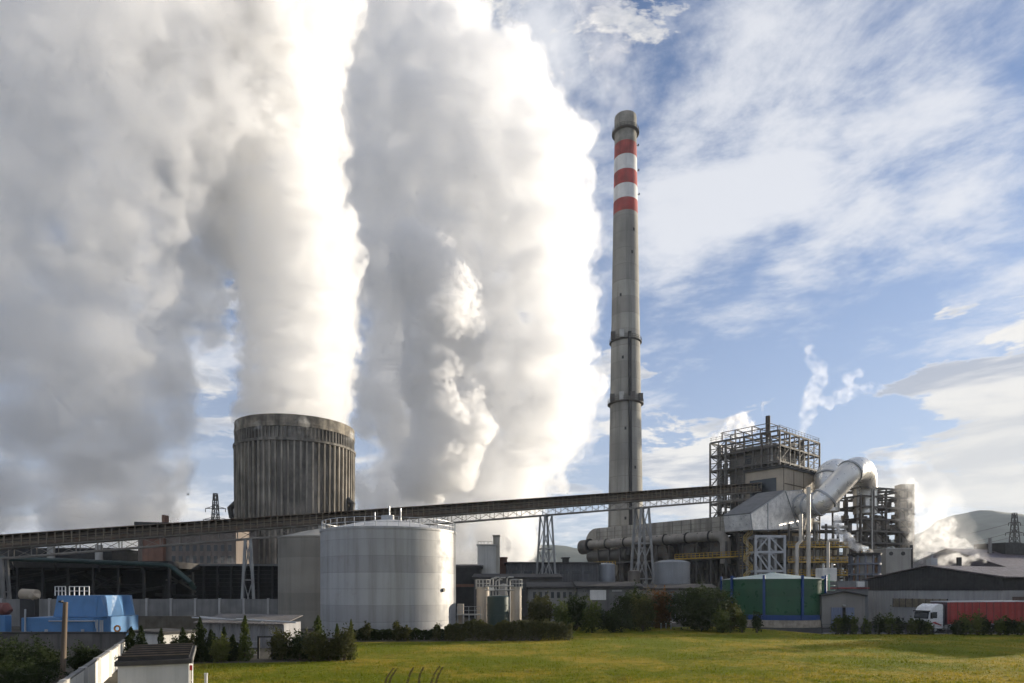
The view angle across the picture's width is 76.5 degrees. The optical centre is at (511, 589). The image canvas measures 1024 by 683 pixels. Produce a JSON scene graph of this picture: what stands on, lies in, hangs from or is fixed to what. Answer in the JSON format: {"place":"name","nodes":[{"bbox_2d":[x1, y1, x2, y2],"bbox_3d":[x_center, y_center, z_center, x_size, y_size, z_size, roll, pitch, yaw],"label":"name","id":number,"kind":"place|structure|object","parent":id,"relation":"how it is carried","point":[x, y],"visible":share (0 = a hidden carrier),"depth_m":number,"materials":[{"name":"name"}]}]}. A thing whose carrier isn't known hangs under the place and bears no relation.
{"place":"outdoors","nodes":[
{"label":"outdoors","id":0,"kind":"place"},
{"bbox_2d":[0,603,12,631],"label":"blue tanker","id":1,"kind":"object","parent":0,"point":[6,609],"visible":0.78,"depth_m":72.08,"materials":[{"name":"metal"}]},
{"bbox_2d":[0,632,127,648],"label":"retaining wall","id":2,"kind":"structure","parent":0,"point":[104,640],"depth_m":62.00,"materials":[{"name":"concrete"}]},
{"bbox_2d":[138,616,206,629],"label":"brick bank","id":3,"kind":"structure","parent":0,"point":[156,622],"depth_m":90.00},
{"bbox_2d":[11,618,821,682],"bbox_3d":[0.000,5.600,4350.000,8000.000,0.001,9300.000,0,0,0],"label":"ground","id":4,"kind":"structure","parent":0,"point":[264,655],"depth_m":59.19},
{"bbox_2d":[0,559,11,598],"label":"conveyor trestle","id":5,"kind":"object","parent":4,"relation":"on","point":[4,572],"visible":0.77,"depth_m":106.06,"materials":[{"name":"metal"}]},
{"bbox_2d":[0,633,29,674],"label":"bramble","id":6,"kind":"object","parent":4,"relation":"on","point":[3,656],"visible":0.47,"depth_m":41.64,"materials":[{"name":"green plant"}]},
{"bbox_2d":[18,589,40,630],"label":"tan drum","id":7,"kind":"object","parent":4,"relation":"on","point":[29,600],"visible":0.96,"depth_m":89.60,"materials":[{"name":"metal"}]},
{"bbox_2d":[0,651,69,682],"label":"bramble","id":8,"kind":"object","parent":4,"relation":"on","point":[20,674],"visible":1,"depth_m":32.70,"materials":[{"name":"green plant"}]},
{"bbox_2d":[0,631,77,679],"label":"bramble","id":9,"kind":"object","parent":4,"relation":"on","point":[43,657],"visible":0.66,"depth_m":39.58,"materials":[{"name":"green plant"}]},
{"bbox_2d":[58,600,67,680],"bbox_3d":[-27.629,3.137,40.000,0.563,4.981,0.340,0,0,0],"label":"utility pole","id":10,"kind":"object","parent":4,"relation":"on","point":[63,653],"visible":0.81,"depth_m":39.89,"materials":[{"name":"brown wood"}]},
{"bbox_2d":[0,545,137,560],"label":"back shed","id":11,"kind":"structure","parent":4,"relation":"on","point":[126,555],"depth_m":172.00,"materials":[{"name":"grey metal"}]},
{"bbox_2d":[21,586,137,635],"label":"blue hopper","id":12,"kind":"object","parent":4,"relation":"on","point":[96,613],"visible":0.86,"depth_m":72.34,"materials":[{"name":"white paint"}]},
{"bbox_2d":[57,639,125,682],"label":"white yard wall","id":13,"kind":"structure","parent":4,"relation":"on","point":[100,668],"depth_m":37.28,"materials":[{"name":"concrete"}]},
{"bbox_2d":[66,639,117,670],"bbox_3d":[-28.784,4.457,43.933,2.791,2.406,3.623,0,0,38],"label":"bramble","id":14,"kind":"object","parent":4,"relation":"on","point":[87,656],"visible":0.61,"depth_m":43.41,"materials":[{"name":"green plant"}]},
{"bbox_2d":[4,561,200,598],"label":"open hall","id":15,"kind":"structure","parent":4,"relation":"on","point":[44,578],"depth_m":125.17,"materials":[{"name":"metal"}]},
{"bbox_2d":[0,556,195,589],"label":"green pipe","id":16,"kind":"object","parent":15,"relation":"attached to","point":[183,576],"visible":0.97,"depth_m":114.16,"materials":[{"name":"metal"}]},
{"bbox_2d":[123,626,136,652],"bbox_3d":[-29.281,4.214,50.037,1.446,2.922,1.489,0,0,0],"label":"conifer","id":17,"kind":"object","parent":4,"relation":"on","point":[129,638],"visible":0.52,"depth_m":49.84,"materials":[{"name":"green plant"}]},
{"bbox_2d":[0,598,277,625],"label":"boundary wall","id":18,"kind":"structure","parent":4,"relation":"on","point":[179,607],"depth_m":100.00,"materials":[{"name":"concrete"}]},
{"bbox_2d":[114,643,195,682],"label":"garden shed","id":19,"kind":"structure","parent":4,"relation":"on","point":[157,663],"depth_m":30.86,"materials":[{"name":"white wood"}]},
{"bbox_2d":[127,628,196,643],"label":"outbuilding","id":20,"kind":"structure","parent":4,"relation":"on","point":[151,635],"depth_m":52.80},
{"bbox_2d":[134,515,257,563],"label":"brick factory","id":21,"kind":"structure","parent":4,"relation":"on","point":[222,553],"depth_m":160.00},
{"bbox_2d":[192,617,208,661],"bbox_3d":[-24.323,3.891,50.944,1.818,3.587,1.701,0,0,0],"label":"conifer","id":22,"kind":"object","parent":4,"relation":"on","point":[200,629],"visible":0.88,"depth_m":50.80,"materials":[{"name":"green plant"}]},
{"bbox_2d":[200,629,217,661],"bbox_3d":[-23.641,4.364,50.925,1.693,2.601,1.941,0,0,-23],"label":"conifer","id":23,"kind":"object","parent":4,"relation":"on","point":[208,643],"visible":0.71,"depth_m":50.73,"materials":[{"name":"green plant"}]},
{"bbox_2d":[203,493,225,520],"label":"power pylon","id":24,"kind":"object","parent":4,"relation":"on","point":[216,513],"visible":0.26,"depth_m":249.60,"materials":[{"name":"metal"}]},
{"bbox_2d":[208,631,233,661],"bbox_3d":[-22.627,4.458,50.580,1.851,2.367,1.936,0,0,0],"label":"shrub","id":25,"kind":"object","parent":4,"relation":"on","point":[221,649],"visible":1,"depth_m":50.22,"materials":[{"name":"green plant"}]},
{"bbox_2d":[166,564,277,598],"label":"louvre hall","id":26,"kind":"structure","parent":4,"relation":"on","point":[216,581],"depth_m":128.40,"materials":[{"name":"metal"}]},
{"bbox_2d":[226,634,241,660],"bbox_3d":[-22.046,4.576,51.464,1.378,2.212,1.465,0,0,0],"label":"conifer","id":27,"kind":"object","parent":4,"relation":"on","point":[233,652],"visible":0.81,"depth_m":51.33,"materials":[{"name":"green plant"}]},
{"bbox_2d":[236,615,256,660],"bbox_3d":[-21.038,3.831,51.560,1.624,3.724,1.426,0,0,-27],"label":"conifer","id":28,"kind":"object","parent":4,"relation":"on","point":[245,645],"visible":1,"depth_m":51.34,"materials":[{"name":"green plant"}]},
{"bbox_2d":[192,613,302,647],"bbox_3d":[-25.613,4.036,65.160,10.029,3.128,6.480,0,0,0],"label":"lean to","id":29,"kind":"object","parent":4,"relation":"on","point":[259,624],"visible":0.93,"depth_m":63.00,"materials":[{"name":"metal"}]},
{"bbox_2d":[241,539,254,598],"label":"conveyor trestle","id":30,"kind":"object","parent":4,"relation":"on","point":[244,564],"visible":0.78,"depth_m":117.61,"materials":[{"name":"metal"}]},
{"bbox_2d":[265,625,294,659],"bbox_3d":[-18.357,4.200,52.161,2.708,2.858,2.477,0,0,0],"label":"shrub","id":31,"kind":"object","parent":4,"relation":"on","point":[279,648],"visible":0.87,"depth_m":51.65,"materials":[{"name":"green plant"}]},
{"bbox_2d":[227,413,355,563],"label":"cooling tower","id":32,"kind":"structure","parent":4,"relation":"on","point":[287,464],"depth_m":175.40,"materials":[{"name":"concrete"}]},
{"bbox_2d":[281,628,313,659],"bbox_3d":[-17.045,4.256,52.098,2.906,2.750,2.686,0,0,-28],"label":"shrub","id":33,"kind":"object","parent":4,"relation":"on","point":[296,645],"visible":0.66,"depth_m":51.53,"materials":[{"name":"green plant"}]},
{"bbox_2d":[277,525,323,627],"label":"storage silo","id":34,"kind":"object","parent":4,"relation":"on","point":[298,573],"visible":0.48,"depth_m":94.72,"materials":[{"name":"beige paint"}]},
{"bbox_2d":[299,628,330,661],"bbox_3d":[-15.525,4.246,51.115,2.477,2.753,2.515,0,0,-21],"label":"shrub","id":35,"kind":"object","parent":4,"relation":"on","point":[315,642],"visible":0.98,"depth_m":50.66,"materials":[{"name":"green plant"}]},
{"bbox_2d":[304,615,327,660],"bbox_3d":[-15.451,3.830,51.903,2.054,3.718,2.251,0,0,17],"label":"conifer","id":36,"kind":"object","parent":4,"relation":"on","point":[317,624],"visible":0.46,"depth_m":51.86,"materials":[{"name":"green plant"}]},
{"bbox_2d":[318,637,340,660],"bbox_3d":[-14.436,4.684,51.561,1.752,1.978,1.766,0,0,0],"label":"shrub","id":37,"kind":"object","parent":4,"relation":"on","point":[330,655],"visible":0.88,"depth_m":51.19,"materials":[{"name":"green plant"}]},
{"bbox_2d":[325,623,357,660],"bbox_3d":[-13.336,4.052,51.318,2.441,3.119,2.672,0,0,0],"label":"shrub","id":38,"kind":"object","parent":4,"relation":"on","point":[343,643],"visible":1,"depth_m":51.08,"materials":[{"name":"green plant"}]},
{"bbox_2d":[320,506,455,638],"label":"storage silo","id":39,"kind":"object","parent":4,"relation":"on","point":[386,571],"visible":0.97,"depth_m":74.67,"materials":[{"name":"paint"}]},
{"bbox_2d":[353,627,468,640],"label":"hedge","id":40,"kind":"object","parent":4,"relation":"on","point":[384,634],"visible":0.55,"depth_m":72.56,"materials":[{"name":"green plant"}]},
{"bbox_2d":[457,604,480,630],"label":"tank walkway","id":41,"kind":"structure","parent":4,"relation":"on","point":[460,613],"depth_m":86.03,"materials":[{"name":"grey metal"}]},
{"bbox_2d":[456,564,482,617],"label":"long shed","id":42,"kind":"structure","parent":4,"relation":"on","point":[465,586],"depth_m":132.00,"materials":[{"name":"metal"}]},
{"bbox_2d":[476,579,489,622],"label":"tank","id":43,"kind":"object","parent":4,"relation":"on","point":[482,595],"visible":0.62,"depth_m":89.22,"materials":[{"name":"metal"}]},
{"bbox_2d":[476,535,499,573],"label":"tower building","id":44,"kind":"structure","parent":4,"relation":"on","point":[488,557],"depth_m":138.00,"materials":[{"name":"grey metal"}]},
{"bbox_2d":[487,595,508,630],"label":"tank","id":45,"kind":"object","parent":4,"relation":"on","point":[497,608],"visible":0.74,"depth_m":82.79,"materials":[{"name":"metal"}]},
{"bbox_2d":[485,576,516,621],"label":"pipe rack","id":46,"kind":"object","parent":4,"relation":"on","point":[490,589],"visible":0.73,"depth_m":88.44,"materials":[{"name":"grey metal"}]},
{"bbox_2d":[444,618,572,640],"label":"hedge","id":47,"kind":"object","parent":4,"relation":"on","point":[537,629],"visible":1,"depth_m":71.87,"materials":[{"name":"green plant"}]},
{"bbox_2d":[509,579,522,630],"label":"tank","id":48,"kind":"object","parent":4,"relation":"on","point":[516,596],"visible":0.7,"depth_m":89.34,"materials":[{"name":"metal"}]},
{"bbox_2d":[472,574,561,619],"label":"long shed","id":49,"kind":"structure","parent":4,"relation":"on","point":[538,578],"depth_m":122.00,"materials":[{"name":"metal"}]},
{"bbox_2d":[522,591,552,620],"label":"bush","id":50,"kind":"object","parent":4,"relation":"on","point":[539,611],"visible":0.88,"depth_m":87.19,"materials":[{"name":"green plant"}]},
{"bbox_2d":[536,515,555,573],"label":"conveyor trestle","id":51,"kind":"object","parent":4,"relation":"on","point":[543,549],"visible":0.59,"depth_m":140.28,"materials":[{"name":"metal"}]},
{"bbox_2d":[525,582,576,620],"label":"office block","id":52,"kind":"structure","parent":4,"relation":"on","point":[561,591],"depth_m":112.00,"materials":[{"name":"concrete"}]},
{"bbox_2d":[504,562,600,581],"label":"long shed","id":53,"kind":"structure","parent":4,"relation":"on","point":[578,571],"depth_m":143.00,"materials":[{"name":"metal"}]},
{"bbox_2d":[562,591,588,630],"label":"bush","id":54,"kind":"object","parent":4,"relation":"on","point":[576,609],"visible":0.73,"depth_m":88.99,"materials":[{"name":"green plant"}]},
{"bbox_2d":[599,563,615,581],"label":"storage vessel","id":55,"kind":"object","parent":4,"relation":"on","point":[606,572],"visible":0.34,"depth_m":148.01,"materials":[{"name":"metal"}]},
{"bbox_2d":[573,582,642,621],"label":"office block","id":56,"kind":"structure","parent":4,"relation":"on","point":[603,593],"depth_m":110.00,"materials":[{"name":"grey metal"}]},
{"bbox_2d":[586,547,630,581],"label":"process pipe","id":57,"kind":"object","parent":4,"relation":"on","point":[591,556],"visible":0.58,"depth_m":187.73,"materials":[{"name":"metal"}]},
{"bbox_2d":[607,110,643,575],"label":"chimney","id":58,"kind":"object","parent":4,"relation":"on","point":[625,404],"visible":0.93,"depth_m":206.28,"materials":[{"name":"concrete"}]},
{"bbox_2d":[630,507,653,583],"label":"conveyor trestle","id":59,"kind":"object","parent":4,"relation":"on","point":[642,520],"visible":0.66,"depth_m":149.55,"materials":[{"name":"metal"}]},
{"bbox_2d":[0,482,761,558],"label":"conveyor bridge","id":60,"kind":"structure","parent":59,"relation":"on","point":[54,539],"depth_m":123.37,"materials":[{"name":"metal"}]},
{"bbox_2d":[654,560,690,583],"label":"storage vessel","id":61,"kind":"object","parent":4,"relation":"on","point":[671,571],"visible":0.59,"depth_m":134.83,"materials":[{"name":"metal"}]},
{"bbox_2d":[640,584,718,620],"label":"long shed","id":62,"kind":"structure","parent":4,"relation":"on","point":[672,587],"depth_m":118.10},
{"bbox_2d":[597,531,762,590],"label":"support structure","id":63,"kind":"object","parent":4,"relation":"on","point":[703,558],"visible":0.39,"depth_m":171.97,"materials":[{"name":"metal"}]},
{"bbox_2d":[577,531,730,563],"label":"process pipe","id":64,"kind":"object","parent":63,"relation":"on","point":[586,546],"visible":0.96,"depth_m":174.13,"materials":[{"name":"metal"}]},
{"bbox_2d":[738,530,753,576],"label":"stair tower","id":65,"kind":"structure","parent":4,"relation":"on","point":[743,558],"depth_m":145.37,"materials":[{"name":"metal"}]},
{"bbox_2d":[720,572,834,627],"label":"green tank","id":66,"kind":"object","parent":4,"relation":"on","point":[776,600],"visible":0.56,"depth_m":96.95,"materials":[{"name":"metal"}]},
{"bbox_2d":[757,536,839,580],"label":"plant building","id":67,"kind":"structure","parent":4,"relation":"on","point":[795,539],"depth_m":160.19,"materials":[{"name":"grey metal"}]},
{"bbox_2d":[795,514,802,575],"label":"vertical pipe","id":68,"kind":"object","parent":4,"relation":"on","point":[798,543],"visible":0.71,"depth_m":141.66,"materials":[{"name":"metal"}]},
{"bbox_2d":[806,487,810,576],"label":"vertical pipe","id":69,"kind":"object","parent":4,"relation":"on","point":[808,531],"visible":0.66,"depth_m":140.74,"materials":[{"name":"metal"}]},
{"bbox_2d":[815,562,836,580],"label":"white box tank","id":70,"kind":"object","parent":4,"relation":"on","point":[823,571],"visible":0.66,"depth_m":118.00,"materials":[{"name":"grey metal"}]},
{"bbox_2d":[827,581,868,619],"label":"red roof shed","id":71,"kind":"structure","parent":4,"relation":"on","point":[860,587],"depth_m":110.00,"materials":[{"name":"paint"}]},
{"bbox_2d":[894,484,914,561],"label":"flat stack","id":72,"kind":"object","parent":4,"relation":"on","point":[905,504],"visible":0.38,"depth_m":166.00,"materials":[{"name":"metal"}]},
{"bbox_2d":[862,565,1023,622],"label":"warehouse","id":73,"kind":"structure","parent":4,"relation":"on","point":[904,594],"depth_m":104.99,"materials":[{"name":"metal"}]},
{"bbox_2d":[913,542,1023,567],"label":"warehouse","id":74,"kind":"structure","parent":4,"relation":"on","point":[1005,554],"depth_m":147.83,"materials":[{"name":"metal"}]},
{"bbox_2d":[1005,513,1023,542],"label":"power pylon","id":75,"kind":"object","parent":4,"relation":"on","point":[1014,517],"visible":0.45,"depth_m":319.57,"materials":[{"name":"metal"}]},
{"bbox_2d":[0,0,1023,551],"label":"sky","id":76,"kind":"structure","parent":0,"point":[390,221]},
{"bbox_2d":[193,627,1023,682],"bbox_3d":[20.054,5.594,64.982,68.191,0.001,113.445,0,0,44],"label":"lawn","id":77,"kind":"structure","parent":0,"point":[620,645],"depth_m":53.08,"materials":[{"name":"plant"}]},
{"bbox_2d":[384,666,443,682],"bbox_3d":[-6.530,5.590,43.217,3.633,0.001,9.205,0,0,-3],"label":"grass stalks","id":78,"kind":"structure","parent":77,"relation":"on","point":[409,675],"depth_m":42.50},
{"bbox_2d":[548,597,574,625],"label":"bush","id":79,"kind":"object","parent":77,"relation":"on","point":[559,614],"visible":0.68,"depth_m":83.55,"materials":[{"name":"green plant"}]},
{"bbox_2d":[579,596,603,632],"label":"bush","id":80,"kind":"object","parent":77,"relation":"on","point":[591,616],"visible":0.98,"depth_m":84.53,"materials":[{"name":"green plant"}]},
{"bbox_2d":[597,601,635,632],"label":"bush","id":81,"kind":"object","parent":77,"relation":"on","point":[612,619],"visible":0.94,"depth_m":84.97,"materials":[{"name":"green plant"}]},
{"bbox_2d":[612,579,656,629],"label":"bush","id":82,"kind":"object","parent":77,"relation":"on","point":[626,600],"visible":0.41,"depth_m":91.13,"materials":[{"name":"green plant"}]},
{"bbox_2d":[627,590,658,631],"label":"bush","id":83,"kind":"object","parent":77,"relation":"on","point":[642,615],"visible":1,"depth_m":87.43,"materials":[{"name":"green plant"}]},
{"bbox_2d":[647,585,673,627],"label":"autumn bush","id":84,"kind":"object","parent":77,"relation":"on","point":[663,613],"visible":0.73,"depth_m":94.19,"materials":[{"name":"orange plant"}]},
{"bbox_2d":[656,580,739,631],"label":"bush","id":85,"kind":"object","parent":77,"relation":"on","point":[698,606],"visible":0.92,"depth_m":88.09,"materials":[{"name":"green plant"}]},
{"bbox_2d":[710,605,733,632],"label":"bush","id":86,"kind":"object","parent":77,"relation":"on","point":[721,617],"visible":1,"depth_m":84.56,"materials":[{"name":"green plant"}]},
{"bbox_2d":[720,600,741,630],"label":"bush","id":87,"kind":"object","parent":77,"relation":"on","point":[734,611],"visible":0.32,"depth_m":87.29,"materials":[{"name":"green plant"}]},
{"bbox_2d":[734,606,748,632],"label":"young shrub","id":88,"kind":"object","parent":77,"relation":"on","point":[741,620],"visible":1,"depth_m":85.28,"materials":[{"name":"green plant"}]},
{"bbox_2d":[751,610,763,632],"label":"young shrub","id":89,"kind":"object","parent":77,"relation":"on","point":[756,622],"visible":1,"depth_m":84.78,"materials":[{"name":"green plant"}]},
{"bbox_2d":[871,613,886,633],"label":"young shrub","id":90,"kind":"object","parent":77,"relation":"on","point":[878,621],"visible":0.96,"depth_m":81.69,"materials":[{"name":"green plant"}]},
{"bbox_2d":[879,605,898,634],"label":"young shrub","id":91,"kind":"object","parent":77,"relation":"on","point":[889,622],"visible":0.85,"depth_m":81.69,"materials":[{"name":"green plant"}]},
{"bbox_2d":[948,620,968,635],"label":"young shrub","id":92,"kind":"object","parent":77,"relation":"on","point":[955,627],"visible":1,"depth_m":80.23,"materials":[{"name":"green plant"}]},
{"bbox_2d":[956,612,974,634],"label":"young shrub","id":93,"kind":"object","parent":77,"relation":"on","point":[965,620],"visible":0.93,"depth_m":80.20,"materials":[{"name":"green plant"}]},
{"bbox_2d":[971,609,985,634],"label":"young shrub","id":94,"kind":"object","parent":77,"relation":"on","point":[977,620],"visible":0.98,"depth_m":80.21,"materials":[{"name":"green plant"}]},
{"bbox_2d":[990,614,1008,635],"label":"young shrub","id":95,"kind":"object","parent":77,"relation":"on","point":[999,626],"visible":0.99,"depth_m":79.71,"materials":[{"name":"green plant"}]},
{"bbox_2d":[1000,618,1020,635],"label":"young shrub","id":96,"kind":"object","parent":77,"relation":"on","point":[1010,627],"visible":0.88,"depth_m":79.53,"materials":[{"name":"green plant"}]},
{"bbox_2d":[456,510,1023,580],"bbox_3d":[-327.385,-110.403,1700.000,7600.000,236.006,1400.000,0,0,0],"label":"hill","id":97,"kind":"structure","parent":0,"point":[958,525],"depth_m":1641.90,"materials":[{"name":"green"}]},
{"bbox_2d":[709,415,820,538],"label":"boiler house","id":98,"kind":"structure","parent":0,"point":[770,465],"depth_m":176.76,"materials":[{"name":"metal"}]},
{"bbox_2d":[586,516,732,549],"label":"flue duct","id":99,"kind":"object","parent":98,"relation":"attached to","point":[691,525],"visible":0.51,"depth_m":178.84,"materials":[{"name":"metal"}]},
{"bbox_2d":[723,490,805,531],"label":"dust hopper","id":100,"kind":"object","parent":98,"relation":"attached to","point":[769,511],"visible":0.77,"depth_m":148.04,"materials":[{"name":"silver metal"}]},
{"bbox_2d":[814,459,844,512],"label":"silver duct","id":101,"kind":"object","parent":98,"relation":"attached to","point":[826,470],"visible":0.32,"depth_m":162.06,"materials":[{"name":"metal"}]},
{"bbox_2d":[746,535,785,575],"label":"braced tower","id":102,"kind":"structure","parent":0,"point":[770,551],"depth_m":142.86,"materials":[{"name":"metal"}]},
{"bbox_2d":[778,522,853,580],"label":"pipe bridge","id":103,"kind":"structure","parent":0,"point":[821,547],"depth_m":148.06,"materials":[{"name":"metal"}]},
{"bbox_2d":[847,553,881,580],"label":"platform tank","id":104,"kind":"object","parent":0,"point":[866,565],"visible":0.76,"depth_m":130.39,"materials":[{"name":"grey metal"}]},
{"bbox_2d":[832,485,912,580],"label":"process tower","id":105,"kind":"structure","parent":0,"point":[877,529],"depth_m":162.64,"materials":[{"name":"metal"}]},
{"bbox_2d":[792,457,876,517],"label":"silver duct","id":106,"kind":"object","parent":105,"relation":"attached to","point":[838,484],"visible":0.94,"depth_m":148.79,"materials":[{"name":"metal"}]},
{"bbox_2d":[747,622,1019,632],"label":"road","id":107,"kind":"structure","parent":0,"point":[816,630],"depth_m":89.69,"materials":[{"name":"asphalt"}]},
{"bbox_2d":[819,591,867,626],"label":"service shed","id":108,"kind":"structure","parent":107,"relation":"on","point":[834,603],"depth_m":97.00,"materials":[{"name":"grey metal"}]},
{"bbox_2d":[913,600,1023,632],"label":"truck","id":109,"kind":"object","parent":107,"relation":"on","point":[939,614],"visible":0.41,"depth_m":85.64,"materials":[{"name":"metal"}]},
{"bbox_2d":[872,545,912,574],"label":"pump house","id":110,"kind":"structure","parent":0,"point":[895,559],"depth_m":136.00,"materials":[{"name":"concrete"}]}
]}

